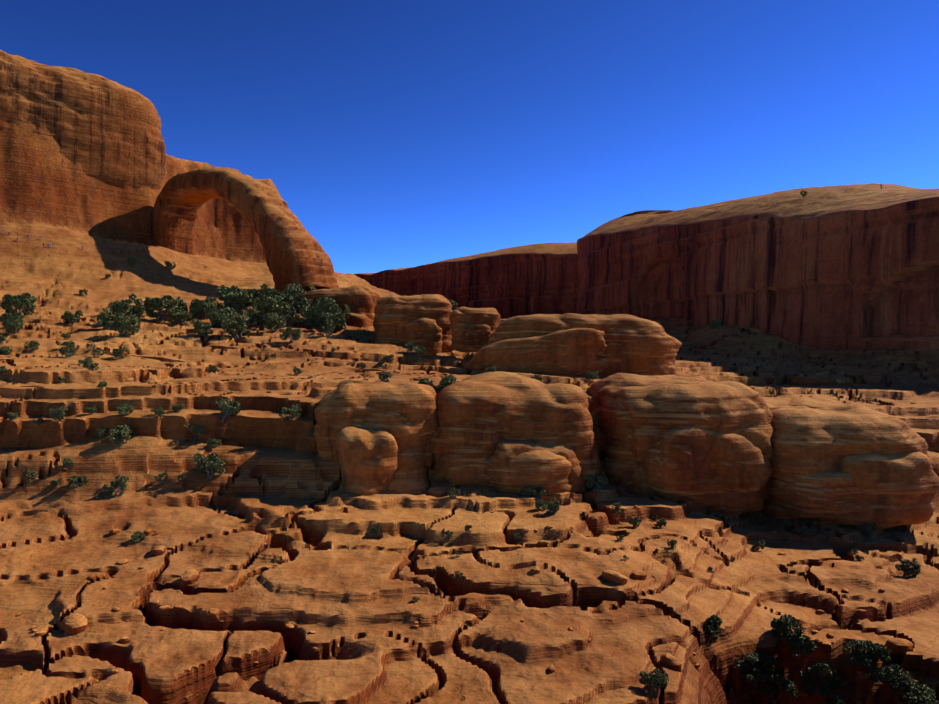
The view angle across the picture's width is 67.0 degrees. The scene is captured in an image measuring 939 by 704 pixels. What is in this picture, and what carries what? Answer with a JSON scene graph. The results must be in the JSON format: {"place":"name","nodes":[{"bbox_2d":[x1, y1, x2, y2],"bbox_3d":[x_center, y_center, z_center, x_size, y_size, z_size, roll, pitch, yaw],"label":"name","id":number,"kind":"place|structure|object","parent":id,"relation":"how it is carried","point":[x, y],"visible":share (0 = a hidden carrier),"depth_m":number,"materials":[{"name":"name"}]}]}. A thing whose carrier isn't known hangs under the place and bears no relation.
{"place":"outdoors","nodes":[
{"label":"outdoors","id":0,"kind":"place"},
{"bbox_2d":[0,50,166,189],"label":"cliff","id":1,"kind":"structure","parent":0,"point":[108,131],"depth_m":294.52,"materials":[{"name":"stone"}]},
{"bbox_2d":[206,310,222,327],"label":"juniper","id":2,"kind":"object","parent":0,"point":[214,319],"visible":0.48,"depth_m":206.72,"materials":[{"name":"green plant"}]},
{"bbox_2d":[354,242,578,318],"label":"cliff","id":3,"kind":"structure","parent":0,"point":[524,280],"depth_m":660.37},
{"bbox_2d":[0,119,938,703],"bbox_3d":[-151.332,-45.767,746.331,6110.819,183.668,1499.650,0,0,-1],"label":"rocky ground","id":4,"kind":"structure","parent":0,"point":[266,549],"depth_m":82.72,"materials":[{"name":"stone"}]},
{"bbox_2d":[0,346,12,354],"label":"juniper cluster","id":5,"kind":"object","parent":4,"relation":"on","point":[4,350],"visible":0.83,"depth_m":150.21,"materials":[{"name":"green plant"}]},
{"bbox_2d":[0,312,23,324],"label":"juniper","id":6,"kind":"object","parent":4,"relation":"on","point":[6,316],"visible":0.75,"depth_m":169.73,"materials":[{"name":"green plant"}]},
{"bbox_2d":[3,318,24,334],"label":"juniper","id":7,"kind":"object","parent":4,"relation":"on","point":[10,326],"visible":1,"depth_m":163.74,"materials":[{"name":"green plant"}]},
{"bbox_2d":[1,293,36,315],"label":"juniper cluster","id":8,"kind":"object","parent":4,"relation":"on","point":[26,301],"visible":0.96,"depth_m":183.50,"materials":[{"name":"green plant"}]},
{"bbox_2d":[24,469,37,482],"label":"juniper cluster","id":9,"kind":"object","parent":4,"relation":"on","point":[33,473],"visible":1,"depth_m":92.22,"materials":[{"name":"green plant"}]},
{"bbox_2d":[24,340,39,350],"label":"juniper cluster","id":10,"kind":"object","parent":4,"relation":"on","point":[33,345],"visible":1,"depth_m":150.05,"materials":[{"name":"green plant"}]},
{"bbox_2d":[48,406,67,421],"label":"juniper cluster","id":11,"kind":"object","parent":4,"relation":"on","point":[55,414],"visible":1,"depth_m":100.53,"materials":[{"name":"green plant"}]},
{"bbox_2d":[59,346,74,357],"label":"shrub","id":12,"kind":"object","parent":4,"relation":"on","point":[67,352],"visible":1,"depth_m":148.09,"materials":[{"name":"green plant"}]},
{"bbox_2d":[62,458,74,467],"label":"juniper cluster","id":13,"kind":"object","parent":4,"relation":"on","point":[68,461],"visible":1,"depth_m":94.65,"materials":[{"name":"green plant"}]},
{"bbox_2d":[61,310,82,325],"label":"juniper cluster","id":14,"kind":"object","parent":4,"relation":"on","point":[68,317],"visible":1,"depth_m":180.31,"materials":[{"name":"green plant"}]},
{"bbox_2d":[60,613,87,634],"bbox_3d":[-34.156,23.648,61.255,2.727,1.815,1.869,15,9,40],"label":"boulder","id":15,"kind":"object","parent":4,"relation":"on","point":[75,624],"visible":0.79,"depth_m":60.58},
{"bbox_2d":[68,475,87,487],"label":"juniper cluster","id":16,"kind":"object","parent":4,"relation":"on","point":[74,479],"visible":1,"depth_m":92.67,"materials":[{"name":"green plant"}]},
{"bbox_2d":[77,358,93,367],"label":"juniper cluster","id":17,"kind":"object","parent":4,"relation":"on","point":[85,361],"visible":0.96,"depth_m":128.14,"materials":[{"name":"green plant"}]},
{"bbox_2d":[92,308,130,331],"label":"juniper","id":18,"kind":"object","parent":4,"relation":"on","point":[103,319],"visible":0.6,"depth_m":179.59,"materials":[{"name":"green plant"}]},
{"bbox_2d":[105,300,120,314],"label":"juniper","id":19,"kind":"object","parent":4,"relation":"on","point":[112,307],"visible":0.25,"depth_m":201.82,"materials":[{"name":"green plant"}]},
{"bbox_2d":[103,476,126,496],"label":"juniper","id":20,"kind":"object","parent":4,"relation":"on","point":[122,482],"visible":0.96,"depth_m":91.15,"materials":[{"name":"green plant"}]},
{"bbox_2d":[107,425,131,443],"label":"juniper","id":21,"kind":"object","parent":4,"relation":"on","point":[124,431],"visible":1,"depth_m":99.21,"materials":[{"name":"green plant"}]},
{"bbox_2d":[112,347,126,359],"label":"shrub","id":22,"kind":"object","parent":4,"relation":"on","point":[119,353],"visible":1,"depth_m":151.40,"materials":[{"name":"green plant"}]},
{"bbox_2d":[107,314,141,337],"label":"juniper cluster","id":23,"kind":"object","parent":4,"relation":"on","point":[122,325],"visible":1,"depth_m":173.46,"materials":[{"name":"green plant"}]},
{"bbox_2d":[117,404,133,415],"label":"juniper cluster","id":24,"kind":"object","parent":4,"relation":"on","point":[123,409],"visible":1,"depth_m":102.90,"materials":[{"name":"green plant"}]},
{"bbox_2d":[115,293,143,315],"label":"juniper cluster","id":25,"kind":"object","parent":4,"relation":"on","point":[126,303],"visible":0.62,"depth_m":190.10,"materials":[{"name":"green plant"}]},
{"bbox_2d":[119,299,144,321],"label":"juniper cluster","id":26,"kind":"object","parent":4,"relation":"on","point":[141,310],"visible":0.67,"depth_m":191.04,"materials":[{"name":"green plant"}]},
{"bbox_2d":[131,531,145,542],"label":"shrub","id":27,"kind":"object","parent":4,"relation":"on","point":[136,535],"visible":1,"depth_m":80.15,"materials":[{"name":"green plant"}]},
{"bbox_2d":[150,546,165,554],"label":"boulder","id":28,"kind":"object","parent":4,"relation":"on","point":[157,550],"visible":0.85,"depth_m":76.53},
{"bbox_2d":[154,471,168,484],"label":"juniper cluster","id":29,"kind":"object","parent":4,"relation":"on","point":[160,476],"visible":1,"depth_m":94.75,"materials":[{"name":"green plant"}]},
{"bbox_2d":[143,295,182,319],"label":"juniper","id":30,"kind":"object","parent":4,"relation":"on","point":[154,304],"visible":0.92,"depth_m":201.03,"materials":[{"name":"green plant"}]},
{"bbox_2d":[171,403,184,412],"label":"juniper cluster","id":31,"kind":"object","parent":4,"relation":"on","point":[175,407],"visible":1,"depth_m":104.99,"materials":[{"name":"green plant"}]},
{"bbox_2d":[167,308,195,325],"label":"juniper cluster","id":32,"kind":"object","parent":4,"relation":"on","point":[178,316],"visible":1,"depth_m":199.71,"materials":[{"name":"green plant"}]},
{"bbox_2d":[179,569,199,587],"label":"boulder","id":33,"kind":"object","parent":4,"relation":"on","point":[190,577],"visible":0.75,"depth_m":69.18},
{"bbox_2d":[183,423,205,441],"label":"juniper","id":34,"kind":"object","parent":4,"relation":"on","point":[198,430],"visible":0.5,"depth_m":103.28,"materials":[{"name":"green plant"}]},
{"bbox_2d":[190,300,203,318],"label":"juniper","id":35,"kind":"object","parent":4,"relation":"on","point":[197,309],"visible":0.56,"depth_m":210.43,"materials":[{"name":"green plant"}]},
{"bbox_2d":[188,298,216,319],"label":"juniper cluster","id":36,"kind":"object","parent":4,"relation":"on","point":[205,304],"visible":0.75,"depth_m":211.92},
{"bbox_2d":[193,320,213,336],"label":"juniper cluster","id":37,"kind":"object","parent":4,"relation":"on","point":[200,326],"visible":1,"depth_m":184.95,"materials":[{"name":"green plant"}]},
{"bbox_2d":[192,453,225,478],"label":"juniper","id":38,"kind":"object","parent":4,"relation":"on","point":[213,463],"visible":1,"depth_m":96.40,"materials":[{"name":"green plant"}]},
{"bbox_2d":[206,438,221,447],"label":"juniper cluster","id":39,"kind":"object","parent":4,"relation":"on","point":[212,442],"visible":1,"depth_m":101.74,"materials":[{"name":"green plant"}]},
{"bbox_2d":[210,309,234,328],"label":"juniper cluster","id":40,"kind":"object","parent":4,"relation":"on","point":[215,312],"visible":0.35,"depth_m":205.91,"materials":[{"name":"green plant"}]},
{"bbox_2d":[211,307,237,321],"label":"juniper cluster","id":41,"kind":"object","parent":4,"relation":"on","point":[227,311],"visible":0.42,"depth_m":209.10,"materials":[{"name":"green plant"}]},
{"bbox_2d":[216,397,240,420],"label":"juniper","id":42,"kind":"object","parent":4,"relation":"on","point":[231,408],"visible":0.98,"depth_m":104.41,"materials":[{"name":"green plant"}]},
{"bbox_2d":[215,285,255,313],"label":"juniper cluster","id":43,"kind":"object","parent":4,"relation":"on","point":[236,300],"visible":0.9,"depth_m":222.94,"materials":[{"name":"green plant"}]},
{"bbox_2d":[221,312,250,341],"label":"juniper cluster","id":44,"kind":"object","parent":4,"relation":"on","point":[230,323],"visible":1,"depth_m":185.40,"materials":[{"name":"green plant"}]},
{"bbox_2d":[230,285,255,309],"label":"juniper","id":45,"kind":"object","parent":4,"relation":"on","point":[234,288],"visible":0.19,"depth_m":228.23,"materials":[{"name":"green plant"}]},
{"bbox_2d":[150,168,338,293],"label":"arch span","id":46,"kind":"object","parent":4,"relation":"on","point":[295,251],"visible":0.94,"depth_m":277.62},
{"bbox_2d":[246,309,266,324],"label":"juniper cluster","id":47,"kind":"object","parent":4,"relation":"on","point":[251,319],"visible":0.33,"depth_m":214.02,"materials":[{"name":"green plant"}]},
{"bbox_2d":[247,283,273,305],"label":"juniper cluster","id":48,"kind":"object","parent":4,"relation":"on","point":[255,293],"visible":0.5,"depth_m":232.14,"materials":[{"name":"green plant"}]},
{"bbox_2d":[251,295,290,322],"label":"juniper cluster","id":49,"kind":"object","parent":4,"relation":"on","point":[268,306],"visible":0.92,"depth_m":209.30,"materials":[{"name":"green plant"}]},
{"bbox_2d":[264,315,286,332],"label":"juniper cluster","id":50,"kind":"object","parent":4,"relation":"on","point":[273,321],"visible":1,"depth_m":195.99,"materials":[{"name":"green plant"}]},
{"bbox_2d":[279,327,301,341],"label":"bush","id":51,"kind":"object","parent":4,"relation":"on","point":[287,332],"visible":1,"depth_m":183.11,"materials":[{"name":"green plant"}]},
{"bbox_2d":[279,404,301,419],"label":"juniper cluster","id":52,"kind":"object","parent":4,"relation":"on","point":[293,411],"visible":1,"depth_m":104.33,"materials":[{"name":"green plant"}]},
{"bbox_2d":[284,309,299,324],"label":"juniper","id":53,"kind":"object","parent":4,"relation":"on","point":[289,316],"visible":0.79,"depth_m":212.67,"materials":[{"name":"green plant"}]},
{"bbox_2d":[281,288,307,314],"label":"juniper cluster","id":54,"kind":"object","parent":4,"relation":"on","point":[289,298],"visible":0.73,"depth_m":222.05,"materials":[{"name":"green plant"}]},
{"bbox_2d":[286,283,315,304],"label":"juniper cluster","id":55,"kind":"object","parent":4,"relation":"on","point":[294,289],"visible":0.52,"depth_m":239.12,"materials":[{"name":"green plant"}]},
{"bbox_2d":[297,307,327,326],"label":"juniper","id":56,"kind":"object","parent":4,"relation":"on","point":[320,318],"visible":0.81,"depth_m":213.67,"materials":[{"name":"green plant"}]},
{"bbox_2d":[302,296,338,323],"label":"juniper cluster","id":57,"kind":"object","parent":4,"relation":"on","point":[328,305],"visible":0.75,"depth_m":214.29,"materials":[{"name":"green plant"}]},
{"bbox_2d":[319,318,334,337],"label":"juniper","id":58,"kind":"object","parent":4,"relation":"on","point":[330,326],"visible":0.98,"depth_m":197.12,"materials":[{"name":"green plant"}]},
{"bbox_2d":[319,312,346,332],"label":"juniper cluster","id":59,"kind":"object","parent":4,"relation":"on","point":[339,318],"visible":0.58,"depth_m":212.56,"materials":[{"name":"green plant"}]},
{"bbox_2d":[296,285,380,325],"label":"rock","id":60,"kind":"object","parent":4,"relation":"on","point":[358,299],"visible":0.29,"depth_m":230.37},
{"bbox_2d":[332,304,351,317],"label":"juniper","id":61,"kind":"object","parent":4,"relation":"on","point":[346,313],"visible":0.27,"depth_m":220.51,"materials":[{"name":"green plant"}]},
{"bbox_2d":[345,313,370,327],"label":"rock","id":62,"kind":"object","parent":4,"relation":"on","point":[358,320],"visible":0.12,"depth_m":225.03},
{"bbox_2d":[336,427,397,494],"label":"rock","id":63,"kind":"object","parent":4,"relation":"on","point":[368,461],"visible":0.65,"depth_m":95.22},
{"bbox_2d":[313,379,438,473],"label":"rock","id":64,"kind":"object","parent":4,"relation":"on","point":[404,414],"visible":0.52,"depth_m":100.18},
{"bbox_2d":[377,370,392,381],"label":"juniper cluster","id":65,"kind":"object","parent":4,"relation":"on","point":[383,375],"visible":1,"depth_m":126.16,"materials":[{"name":"green plant"}]},
{"bbox_2d":[388,448,429,492],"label":"rock","id":66,"kind":"object","parent":4,"relation":"on","point":[410,476],"visible":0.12,"depth_m":97.61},
{"bbox_2d":[372,294,453,351],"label":"rock","id":67,"kind":"object","parent":4,"relation":"on","point":[392,312],"visible":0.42,"depth_m":198.69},
{"bbox_2d":[407,354,423,364],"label":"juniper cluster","id":68,"kind":"object","parent":4,"relation":"on","point":[412,358],"visible":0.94,"depth_m":175.80,"materials":[{"name":"green plant"}]},
{"bbox_2d":[412,345,426,358],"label":"bush","id":69,"kind":"object","parent":4,"relation":"on","point":[421,351],"visible":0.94,"depth_m":176.53,"materials":[{"name":"green plant"}]},
{"bbox_2d":[397,317,442,353],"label":"rock","id":70,"kind":"object","parent":4,"relation":"on","point":[429,327],"visible":0.4,"depth_m":196.52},
{"bbox_2d":[397,331,442,352],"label":"rock","id":71,"kind":"object","parent":4,"relation":"on","point":[415,335],"visible":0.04,"depth_m":196.76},
{"bbox_2d":[418,374,456,393],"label":"juniper","id":72,"kind":"object","parent":4,"relation":"on","point":[447,381],"visible":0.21,"depth_m":110.77,"materials":[{"name":"green plant"}]},
{"bbox_2d":[452,323,490,352],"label":"rock","id":73,"kind":"object","parent":4,"relation":"on","point":[460,340],"visible":0.77,"depth_m":181.81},
{"bbox_2d":[449,307,500,349],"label":"rock","id":74,"kind":"object","parent":4,"relation":"on","point":[490,317],"visible":0.42,"depth_m":184.22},
{"bbox_2d":[448,450,573,495],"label":"rock","id":75,"kind":"object","parent":4,"relation":"on","point":[549,471],"visible":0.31,"depth_m":96.72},
{"bbox_2d":[430,372,602,487],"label":"rock","id":76,"kind":"object","parent":4,"relation":"on","point":[480,417],"visible":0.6,"depth_m":101.49,"materials":[{"name":"stone"}]},
{"bbox_2d":[518,485,535,497],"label":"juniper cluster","id":77,"kind":"object","parent":4,"relation":"on","point":[528,491],"visible":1,"depth_m":94.66,"materials":[{"name":"green plant"}]},
{"bbox_2d":[464,328,607,376],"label":"rock","id":78,"kind":"object","parent":4,"relation":"on","point":[578,352],"visible":0.75,"depth_m":155.78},
{"bbox_2d":[494,440,585,493],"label":"rock","id":79,"kind":"object","parent":4,"relation":"on","point":[506,451],"visible":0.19,"depth_m":98.61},
{"bbox_2d":[533,487,546,498],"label":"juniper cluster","id":80,"kind":"object","parent":4,"relation":"on","point":[540,494],"visible":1,"depth_m":94.80,"materials":[{"name":"green plant"}]},
{"bbox_2d":[542,497,560,513],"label":"bush","id":81,"kind":"object","parent":4,"relation":"on","point":[553,506],"visible":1,"depth_m":88.46,"materials":[{"name":"green plant"}]},
{"bbox_2d":[487,313,681,375],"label":"rock","id":82,"kind":"object","parent":4,"relation":"on","point":[652,347],"visible":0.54,"depth_m":160.24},
{"bbox_2d":[585,371,599,379],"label":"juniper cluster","id":83,"kind":"object","parent":4,"relation":"on","point":[594,375],"visible":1,"depth_m":141.40,"materials":[{"name":"green plant"}]},
{"bbox_2d":[584,474,607,488],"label":"bush","id":84,"kind":"object","parent":4,"relation":"on","point":[599,479],"visible":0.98,"depth_m":98.95,"materials":[{"name":"green plant"}]},
{"bbox_2d":[602,570,627,584],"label":"boulder","id":85,"kind":"object","parent":4,"relation":"on","point":[614,577],"visible":0.94,"depth_m":68.00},
{"bbox_2d":[599,341,641,376],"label":"rock","id":86,"kind":"object","parent":4,"relation":"on","point":[617,358],"visible":0.1,"depth_m":157.18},
{"bbox_2d":[627,516,640,526],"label":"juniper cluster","id":87,"kind":"object","parent":4,"relation":"on","point":[635,521],"visible":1,"depth_m":88.08,"materials":[{"name":"green plant"}]},
{"bbox_2d":[631,569,646,579],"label":"boulder","id":88,"kind":"object","parent":4,"relation":"on","point":[638,574],"visible":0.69,"depth_m":69.58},
{"bbox_2d":[639,668,668,689],"bbox_3d":[13.763,24.402,52.550,2.241,1.636,1.604,0,0,-25],"label":"canyon tree","id":89,"kind":"object","parent":4,"relation":"on","point":[654,677],"visible":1,"depth_m":52.28,"materials":[{"name":"green plant"}]},
{"bbox_2d":[660,653,681,671],"bbox_3d":[15.987,24.777,56.247,1.233,1.285,1.988,-5,6,-23],"label":"boulder","id":90,"kind":"object","parent":4,"relation":"on","point":[670,661],"visible":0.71,"depth_m":55.83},
{"bbox_2d":[586,373,773,499],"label":"rock","id":91,"kind":"object","parent":4,"relation":"on","point":[639,414],"visible":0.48,"depth_m":103.01,"materials":[{"name":"stone"}]},
{"bbox_2d":[640,426,771,511],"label":"rock","id":92,"kind":"object","parent":4,"relation":"on","point":[676,462],"visible":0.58,"depth_m":98.80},
{"bbox_2d":[704,615,722,638],"bbox_3d":[22.360,24.988,64.374,2.550,2.121,1.654,0,0,-37],"label":"canyon tree","id":93,"kind":"object","parent":4,"relation":"on","point":[713,621],"visible":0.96,"depth_m":64.18,"materials":[{"name":"green plant"}]},
{"bbox_2d":[706,463,744,513],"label":"rock","id":94,"kind":"object","parent":4,"relation":"on","point":[731,502],"visible":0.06,"depth_m":99.12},
{"bbox_2d":[734,652,776,686],"bbox_3d":[25.604,28.616,63.984,4.095,3.035,3.183,0,0,-33],"label":"bush","id":95,"kind":"object","parent":4,"relation":"on","point":[753,675],"visible":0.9,"depth_m":63.46,"materials":[{"name":"green plant"}]},
{"bbox_2d":[751,540,764,550],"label":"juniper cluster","id":96,"kind":"object","parent":4,"relation":"on","point":[756,546],"visible":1,"depth_m":90.38,"materials":[{"name":"green plant"}]},
{"bbox_2d":[755,673,797,703],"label":"canyon tree","id":97,"kind":"object","parent":4,"relation":"on","point":[782,683],"visible":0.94,"depth_m":63.27,"materials":[{"name":"green plant"}]},
{"bbox_2d":[770,614,815,656],"bbox_3d":[29.842,26.274,65.667,3.073,3.780,4.734,0,0,-15],"label":"shrub","id":98,"kind":"object","parent":4,"relation":"on","point":[797,642],"visible":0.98,"depth_m":64.46,"materials":[{"name":"green plant"}]},
{"bbox_2d":[768,470,871,527],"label":"rock","id":99,"kind":"object","parent":4,"relation":"on","point":[836,496],"visible":0.5,"depth_m":97.89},
{"bbox_2d":[800,662,843,697],"bbox_3d":[31.547,29.619,63.343,3.783,3.472,2.454,0,0,23],"label":"shrub","id":100,"kind":"object","parent":4,"relation":"on","point":[829,677],"visible":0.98,"depth_m":63.32,"materials":[{"name":"green plant"}]},
{"bbox_2d":[824,695,847,703],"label":"canyon tree","id":101,"kind":"object","parent":4,"relation":"on","point":[834,699],"visible":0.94,"depth_m":62.23,"materials":[{"name":"green plant"}]},
{"bbox_2d":[760,396,935,521],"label":"rock","id":102,"kind":"object","parent":4,"relation":"on","point":[811,435],"visible":0.46,"depth_m":101.31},
{"bbox_2d":[853,521,876,534],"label":"shrub","id":103,"kind":"object","parent":4,"relation":"on","point":[867,528],"visible":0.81,"depth_m":97.19,"materials":[{"name":"green plant"}]},
{"bbox_2d":[842,639,890,667],"bbox_3d":[36.022,27.740,64.661,4.036,3.056,2.924,0,0,-9],"label":"shrub","id":104,"kind":"object","parent":4,"relation":"on","point":[874,650],"visible":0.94,"depth_m":64.14,"materials":[{"name":"green plant"}]},
{"bbox_2d":[839,452,938,528],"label":"rock","id":105,"kind":"object","parent":4,"relation":"on","point":[900,489],"visible":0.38,"depth_m":97.19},
{"bbox_2d":[868,664,913,693],"bbox_3d":[37.519,29.106,62.839,3.629,2.645,2.615,0,0,-7],"label":"canyon tree","id":106,"kind":"object","parent":4,"relation":"on","point":[892,677],"visible":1,"depth_m":62.41,"materials":[{"name":"green plant"}]},
{"bbox_2d":[885,638,912,654],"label":"boulder","id":107,"kind":"object","parent":4,"relation":"on","point":[898,646],"visible":0.83,"depth_m":65.53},
{"bbox_2d":[895,557,924,576],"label":"shrub","id":108,"kind":"object","parent":4,"relation":"on","point":[913,569],"visible":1,"depth_m":82.67,"materials":[{"name":"green plant"}]},
{"bbox_2d":[897,680,937,703],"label":"canyon tree","id":109,"kind":"object","parent":4,"relation":"on","point":[919,696],"visible":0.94,"depth_m":60.97,"materials":[{"name":"green plant"}]},
{"bbox_2d":[0,0,938,273],"label":"sky","id":110,"kind":"structure","parent":0,"point":[397,133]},
{"bbox_2d":[576,183,938,350],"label":"cliff","id":111,"kind":"structure","parent":0,"point":[847,267],"depth_m":247.46,"materials":[{"name":"stone"}]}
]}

